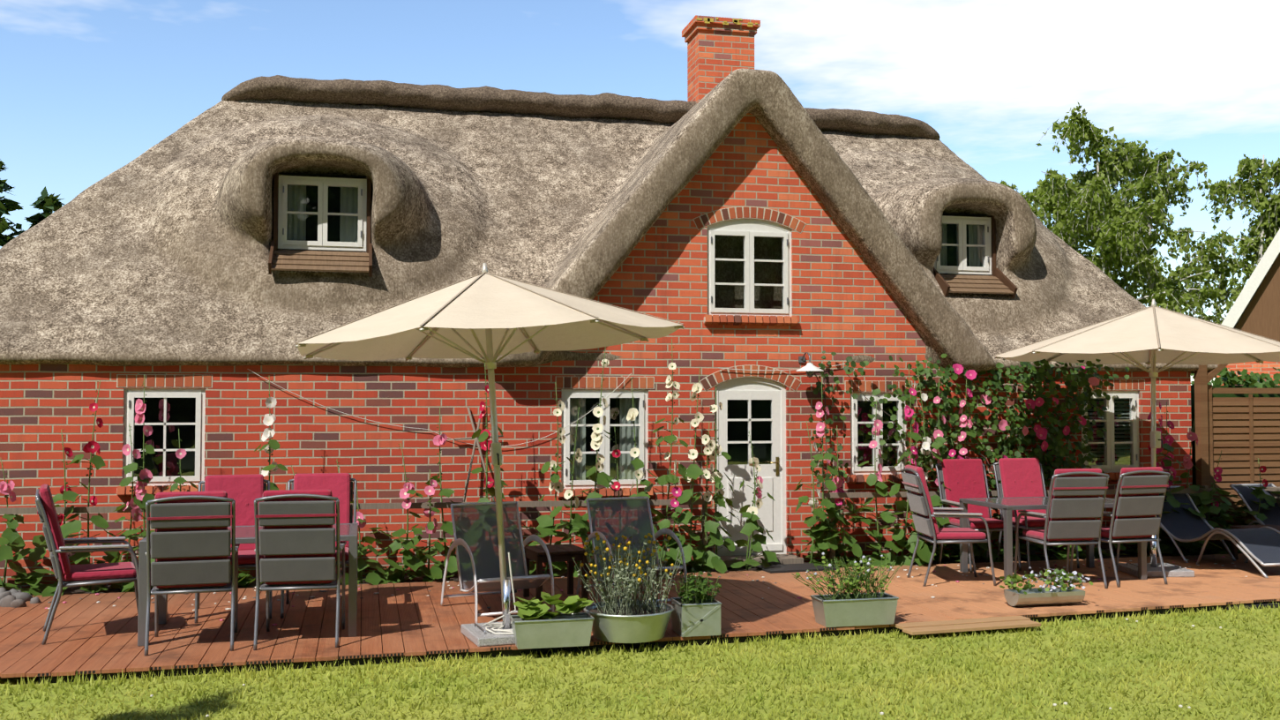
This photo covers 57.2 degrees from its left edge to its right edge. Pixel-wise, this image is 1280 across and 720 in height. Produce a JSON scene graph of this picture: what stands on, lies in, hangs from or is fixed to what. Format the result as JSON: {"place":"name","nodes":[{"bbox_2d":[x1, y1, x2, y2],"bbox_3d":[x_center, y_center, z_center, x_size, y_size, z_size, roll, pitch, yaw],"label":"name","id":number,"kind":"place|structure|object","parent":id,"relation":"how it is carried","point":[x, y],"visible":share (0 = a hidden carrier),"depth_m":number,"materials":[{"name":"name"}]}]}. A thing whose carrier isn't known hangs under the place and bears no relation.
{"place":"outdoors","nodes":[
{"label":"outdoors","id":0,"kind":"place"},
{"bbox_2d":[0,601,1279,719],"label":"lawn ground","id":1,"kind":"structure","parent":0,"point":[33,714],"depth_m":7.49,"materials":[{"name":"green plant"}]},
{"bbox_2d":[0,158,64,247],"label":"conifer trees","id":2,"kind":"object","parent":1,"relation":"on","point":[46,203],"visible":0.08,"depth_m":22.75,"materials":[{"name":"green plant"}]},
{"bbox_2d":[0,112,1192,588],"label":"house wall","id":3,"kind":"structure","parent":1,"relation":"on","point":[845,305],"depth_m":12.29,"materials":[{"name":"brick"}]},
{"bbox_2d":[122,388,205,486],"bbox_3d":[-4.595,0.744,11.356,0.740,0.940,0.102,0,-2,-13],"label":"window","id":4,"kind":"structure","parent":3,"relation":"attached to","point":[131,394],"depth_m":11.34,"materials":[{"name":"white paint"}]},
{"bbox_2d":[247,363,845,446],"bbox_3d":[-0.770,0.451,12.180,6.302,0.886,0.010,0,-2,-13],"label":"wall cable hose","id":5,"kind":"object","parent":3,"relation":"attached to","point":[530,441],"depth_m":12.05,"materials":[{"name":"grey"}]},
{"bbox_2d":[561,389,647,489],"bbox_3d":[-0.381,0.830,12.371,0.930,1.040,0.152,0,-2,-13],"label":"window","id":6,"kind":"structure","parent":3,"relation":"attached to","point":[573,400],"depth_m":12.37,"materials":[{"name":"white paint"}]},
{"bbox_2d":[0,68,1217,373],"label":"thatch roof","id":7,"kind":"structure","parent":3,"relation":"on","point":[157,254],"depth_m":12.81,"materials":[{"name":"grey wicker"}]},
{"bbox_2d":[268,172,372,276],"bbox_3d":[-3.359,-1.436,12.401,1.030,1.148,0.692,0,-2,-13],"label":"dormer","id":8,"kind":"object","parent":7,"relation":"attached to","point":[316,261],"depth_m":12.41,"materials":[{"name":"wood"}]},
{"bbox_2d":[277,175,366,252],"bbox_3d":[-3.403,-1.564,12.591,0.910,0.780,0.152,0,-2,-13],"label":"dormer window","id":9,"kind":"structure","parent":8,"relation":"attached to","point":[293,213],"depth_m":12.57,"materials":[{"name":"white paint"}]},
{"bbox_2d":[221,74,939,139],"bbox_3d":[-0.475,-3.401,16.014,9.915,0.449,0.566,0,-2,-13],"label":"ridge cap","id":10,"kind":"object","parent":7,"relation":"on","point":[485,99],"visible":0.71,"depth_m":15.52,"materials":[{"name":"brown wicker"}]},
{"bbox_2d":[681,14,760,103],"bbox_3d":[1.128,-3.618,16.394,0.930,2.190,0.718,0,-2,-13],"label":"chimney","id":11,"kind":"object","parent":7,"relation":"on","point":[719,49],"visible":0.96,"depth_m":16.13,"materials":[{"name":"brick"}]},
{"bbox_2d":[933,212,1018,298],"bbox_3d":[3.946,-1.266,14.116,0.900,1.068,0.692,0,-2,-13],"label":"dormer","id":12,"kind":"object","parent":7,"relation":"on","point":[997,280],"depth_m":14.10,"materials":[{"name":"wood"}]},
{"bbox_2d":[934,215,991,275],"bbox_3d":[3.903,-1.394,14.305,0.780,0.700,0.152,0,-2,-13],"label":"dormer window","id":13,"kind":"structure","parent":12,"relation":"attached to","point":[979,245],"depth_m":14.29,"materials":[{"name":"white paint"}]},
{"bbox_2d":[116,206,1144,498],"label":"brick detail units","id":14,"kind":"object","parent":3,"relation":"attached to","point":[196,381],"visible":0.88,"depth_m":12.61},
{"bbox_2d":[116,206,1145,497],"bbox_3d":[0.467,-0.118,12.510,11.240,3.115,0.084,0,-2,-13],"label":"brick mortar","id":15,"kind":"object","parent":3,"relation":"attached to","point":[609,378],"visible":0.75,"depth_m":12.65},
{"bbox_2d":[707,218,792,316],"bbox_3d":[1.182,-1.002,12.777,0.970,1.070,0.102,0,-2,-13],"label":"gable window","id":16,"kind":"structure","parent":3,"relation":"attached to","point":[748,229],"depth_m":12.74,"materials":[{"name":"white paint"}]},
{"bbox_2d":[714,376,803,567],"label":"front door","id":17,"kind":"structure","parent":3,"relation":"attached to","point":[771,514],"depth_m":12.70,"materials":[{"name":"white paint"}]},
{"bbox_2d":[795,351,823,377],"bbox_3d":[1.810,0.051,12.627,0.300,0.281,0.400,0,-2,-13],"label":"wall lamp","id":18,"kind":"object","parent":3,"relation":"attached to","point":[809,368],"depth_m":12.54,"materials":[{"name":"grey metal"}]},
{"bbox_2d":[850,392,906,474],"bbox_3d":[2.637,0.819,13.056,0.680,0.910,0.102,0,-2,-13],"label":"window","id":19,"kind":"structure","parent":3,"relation":"attached to","point":[857,469],"depth_m":13.02,"materials":[{"name":"white paint"}]},
{"bbox_2d":[1080,389,1139,472],"bbox_3d":[5.475,0.838,13.744,0.780,0.960,0.142,0,-2,-13],"label":"window","id":20,"kind":"structure","parent":3,"relation":"attached to","point":[1120,448],"depth_m":13.74,"materials":[{"name":"white paint"}]},
{"bbox_2d":[134,397,1103,479],"bbox_3d":[-0.387,0.300,12.677,13.670,4.000,0.020,0,-2,-13],"label":"dark house interior","id":21,"kind":"object","parent":1,"relation":"on","point":[190,432],"depth_m":12.67,"materials":[{"name":"black"}]},
{"bbox_2d":[5,549,1242,595],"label":"plant bed soil","id":22,"kind":"structure","parent":1,"relation":"on","point":[71,590],"depth_m":11.86,"materials":[{"name":"brown soil"}]},
{"bbox_2d":[0,406,1212,576],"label":"plant support rail","id":23,"kind":"object","parent":22,"relation":"on","point":[448,504],"visible":0.33,"depth_m":11.82,"materials":[{"name":"brown wood"}]},
{"bbox_2d":[0,338,1279,597],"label":"hollyhocks","id":24,"kind":"object","parent":22,"relation":"on","point":[819,535],"visible":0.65,"depth_m":11.90,"materials":[{"name":"green plant"}]},
{"bbox_2d":[808,350,849,537],"bbox_3d":[2.062,1.023,12.701,0.480,2.259,0.192,0,-2,-13],"label":"climbing plant","id":25,"kind":"object","parent":22,"relation":"on","point":[818,388],"depth_m":12.75,"materials":[{"name":"green plant"}]},
{"bbox_2d":[37,598,1279,676],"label":"support","id":26,"kind":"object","parent":1,"relation":"on","point":[940,626],"depth_m":9.04,"materials":[{"name":"brown wood"}]},
{"bbox_2d":[38,589,1279,683],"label":"deck edge","id":27,"kind":"object","parent":1,"relation":"on","point":[512,652],"visible":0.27,"depth_m":8.42,"materials":[{"name":"black wood"}]},
{"bbox_2d":[0,553,1279,678],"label":"deck boards","id":28,"kind":"object","parent":27,"relation":"on","point":[87,632],"visible":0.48,"depth_m":9.66,"materials":[{"name":"brown wood"}]},
{"bbox_2d":[0,586,41,607],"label":"stones","id":29,"kind":"object","parent":28,"relation":"on","point":[13,598],"visible":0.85,"depth_m":9.97,"materials":[{"name":"white stone"}]},
{"bbox_2d":[35,484,138,644],"bbox_3d":[-4.080,1.482,8.727,0.752,1.109,0.600,1,-2,-26],"label":"chair","id":30,"kind":"object","parent":28,"relation":"on","point":[67,573],"visible":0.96,"depth_m":8.49,"materials":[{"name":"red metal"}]},
{"bbox_2d":[144,490,239,655],"bbox_3d":[-3.176,1.469,8.355,0.600,1.109,0.752,1,-2,-17],"label":"chair","id":31,"kind":"object","parent":28,"relation":"on","point":[190,549],"visible":1,"depth_m":8.08,"materials":[{"name":"grey metal"}]},
{"bbox_2d":[194,473,272,623],"bbox_3d":[-3.312,1.511,9.578,0.600,1.109,0.752,1,-2,-19],"label":"chair","id":32,"kind":"object","parent":28,"relation":"on","point":[243,491],"visible":0.23,"depth_m":9.82,"materials":[{"name":"red fabric"}]},
{"bbox_2d":[137,523,358,645],"bbox_3d":[-2.913,1.669,8.889,1.500,0.740,0.900,0,-2,-13],"label":"table","id":33,"kind":"object","parent":28,"relation":"on","point":[246,534],"visible":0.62,"depth_m":8.61,"materials":[{"name":"grey metal"}]},
{"bbox_2d":[253,489,346,650],"bbox_3d":[-2.453,1.474,8.506,0.600,1.109,0.752,0,-2,-10],"label":"chair","id":34,"kind":"object","parent":28,"relation":"on","point":[295,544],"visible":1,"depth_m":8.22,"materials":[{"name":"grey metal"}]},
{"bbox_2d":[280,472,357,618],"bbox_3d":[-2.660,1.518,9.764,0.600,1.109,0.752,0,-2,-13],"label":"chair","id":35,"kind":"object","parent":28,"relation":"on","point":[340,485],"visible":0.23,"depth_m":10.04,"materials":[{"name":"red fabric"}]},
{"bbox_2d":[460,578,516,646],"bbox_3d":[-0.977,1.819,8.599,0.560,0.420,0.560,1,-2,-21],"label":"parasol base","id":36,"kind":"object","parent":28,"relation":"on","point":[477,634],"visible":0.5,"depth_m":8.54,"materials":[{"name":"concrete"}]},
{"bbox_2d":[295,262,684,612],"bbox_3d":[-1.068,0.614,8.669,2.709,2.680,2.709,-3,-3,-13],"label":"parasol","id":37,"kind":"object","parent":36,"relation":"on","point":[486,317],"visible":1,"depth_m":8.55,"materials":[{"name":"fabric"}]},
{"bbox_2d":[482,552,516,634],"bbox_3d":[-0.905,1.685,8.550,0.466,0.556,0.386,0,-2,-13],"label":"parasol rope coil","id":38,"kind":"object","parent":36,"relation":"on","point":[499,625],"visible":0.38,"depth_m":8.57,"materials":[{"name":"white fabric"}]},
{"bbox_2d":[440,501,554,622],"bbox_3d":[-1.181,1.632,9.604,0.645,0.881,1.030,1,-2,-25],"label":"recliner","id":39,"kind":"object","parent":28,"relation":"on","point":[475,543],"visible":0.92,"depth_m":9.73,"materials":[{"name":"grey fabric"}]},
{"bbox_2d":[523,543,588,604],"bbox_3d":[-0.742,1.867,10.267,0.455,0.440,0.490,1,-2,-21],"label":"side table","id":40,"kind":"object","parent":28,"relation":"on","point":[557,553],"visible":0.81,"depth_m":10.13,"materials":[{"name":"brown wood"}]},
{"bbox_2d":[576,496,686,601],"bbox_3d":[-0.086,1.650,10.119,0.645,0.881,1.030,1,-2,-21],"label":"recliner","id":41,"kind":"object","parent":28,"relation":"on","point":[610,519],"visible":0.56,"depth_m":10.31,"materials":[{"name":"grey fabric"}]},
{"bbox_2d":[44,554,1254,625],"bbox_3d":[0.897,2.104,10.910,12.015,0.018,1.984,0,-2,-13],"label":"wooden deck","id":42,"kind":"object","parent":28,"relation":"on","point":[1064,566],"visible":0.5,"depth_m":11.17,"materials":[{"name":"brown wood"}]},
{"bbox_2d":[754,562,836,573],"bbox_3d":[1.604,2.138,12.074,0.750,0.020,0.420,1,-2,-17],"label":"door mat","id":43,"kind":"object","parent":28,"relation":"on","point":[789,568],"depth_m":12.01,"materials":[{"name":"black rubber"}]},
{"bbox_2d":[509,531,1092,649],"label":"potted plants","id":44,"kind":"object","parent":28,"relation":"on","point":[625,617],"visible":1,"depth_m":8.65,"materials":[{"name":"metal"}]},
{"bbox_2d":[900,464,996,586],"bbox_3d":[2.944,1.570,11.245,0.752,1.109,0.600,0,-2,-2],"label":"chair","id":45,"kind":"object","parent":28,"relation":"on","point":[915,482],"visible":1,"depth_m":11.02,"materials":[{"name":"grey metal"}]},
{"bbox_2d":[935,458,1021,572],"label":"chair","id":46,"kind":"object","parent":28,"relation":"on","point":[962,478],"visible":0.69,"depth_m":12.47,"materials":[{"name":"red fabric"}]},
{"bbox_2d":[992,457,1079,569],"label":"chair","id":47,"kind":"object","parent":28,"relation":"on","point":[1020,476],"visible":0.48,"depth_m":12.67,"materials":[{"name":"red fabric"}]},
{"bbox_2d":[959,496,1146,584],"bbox_3d":[4.074,1.765,11.630,1.500,0.740,0.900,0,-2,-13],"label":"table","id":48,"kind":"object","parent":28,"relation":"on","point":[1006,505],"visible":0.67,"depth_m":11.36,"materials":[{"name":"grey metal"}]},
{"bbox_2d":[1013,468,1109,588],"bbox_3d":[3.970,1.564,11.085,0.600,1.109,0.752,0,-2,-11],"label":"chair","id":49,"kind":"object","parent":28,"relation":"on","point":[1075,506],"visible":0.96,"depth_m":10.81,"materials":[{"name":"grey metal"}]},
{"bbox_2d":[1069,466,1170,587],"bbox_3d":[4.606,1.571,11.290,0.600,1.109,0.752,1,-2,-19],"label":"chair","id":50,"kind":"object","parent":28,"relation":"on","point":[1138,504],"visible":0.85,"depth_m":11.01,"materials":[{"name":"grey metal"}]},
{"bbox_2d":[1115,534,1194,576],"bbox_3d":[5.156,1.930,11.787,0.560,0.420,0.560,0,-2,-1],"label":"parasol base stand","id":51,"kind":"object","parent":28,"relation":"on","point":[1154,568],"visible":0.65,"depth_m":11.69,"materials":[{"name":"concrete"}]},
{"bbox_2d":[994,299,1279,516],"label":"parasol","id":52,"kind":"object","parent":51,"relation":"on","point":[1152,334],"visible":1,"depth_m":11.44,"materials":[{"name":"fabric"}]},
{"bbox_2d":[1146,485,1279,577],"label":"wave lounger","id":53,"kind":"object","parent":28,"relation":"on","point":[1261,545],"visible":0.81,"depth_m":12.35,"materials":[{"name":"fabric"}]},
{"bbox_2d":[1229,483,1279,546],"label":"wave lounger","id":54,"kind":"object","parent":28,"relation":"on","point":[1271,513],"visible":0.44,"depth_m":13.54,"materials":[{"name":"fabric"}]},
{"bbox_2d":[1229,523,1279,559],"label":"side table","id":55,"kind":"object","parent":28,"relation":"on","point":[1234,550],"visible":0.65,"depth_m":12.81,"materials":[{"name":"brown wood"}]},
{"bbox_2d":[1264,486,1279,507],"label":"lounger","id":56,"kind":"object","parent":28,"relation":"on","point":[1274,489],"visible":0.29,"depth_m":13.63,"materials":[{"name":"fabric"}]},
{"bbox_2d":[149,618,1221,717],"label":"lawn clover flowers","id":57,"kind":"object","parent":1,"relation":"on","point":[881,713],"visible":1,"depth_m":6.80,"materials":[{"name":"white plant"}]},
{"bbox_2d":[821,353,1129,561],"bbox_3d":[3.766,1.057,13.008,3.833,2.453,0.592,0,-2,-13],"label":"climbing rose bush","id":58,"kind":"object","parent":1,"relation":"on","point":[1044,436],"visible":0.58,"depth_m":13.11,"materials":[{"name":"green plant"}]},
{"bbox_2d":[1000,102,1279,324],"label":"birch trees","id":59,"kind":"object","parent":1,"relation":"on","point":[1116,227],"visible":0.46,"depth_m":32.96,"materials":[{"name":"green plant"}]},
{"bbox_2d":[1190,366,1279,544],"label":"hedge","id":60,"kind":"object","parent":1,"relation":"on","point":[1232,378],"visible":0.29,"depth_m":14.57,"materials":[{"name":"green plant"}]},
{"bbox_2d":[1194,363,1279,549],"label":"garden fence","id":61,"kind":"object","parent":1,"relation":"on","point":[1242,434],"visible":0.52,"depth_m":14.03,"materials":[{"name":"brown wood"}]},
{"bbox_2d":[0,0,1279,385],"label":"sky","id":62,"kind":"structure","parent":0,"point":[87,87],"materials":[{"name":"blue"}]},
{"bbox_2d":[1192,228,1279,385],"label":"neighbouring house","id":63,"kind":"structure","parent":0,"point":[1255,309],"depth_m":27.38,"materials":[{"name":"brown wood"}]}
]}

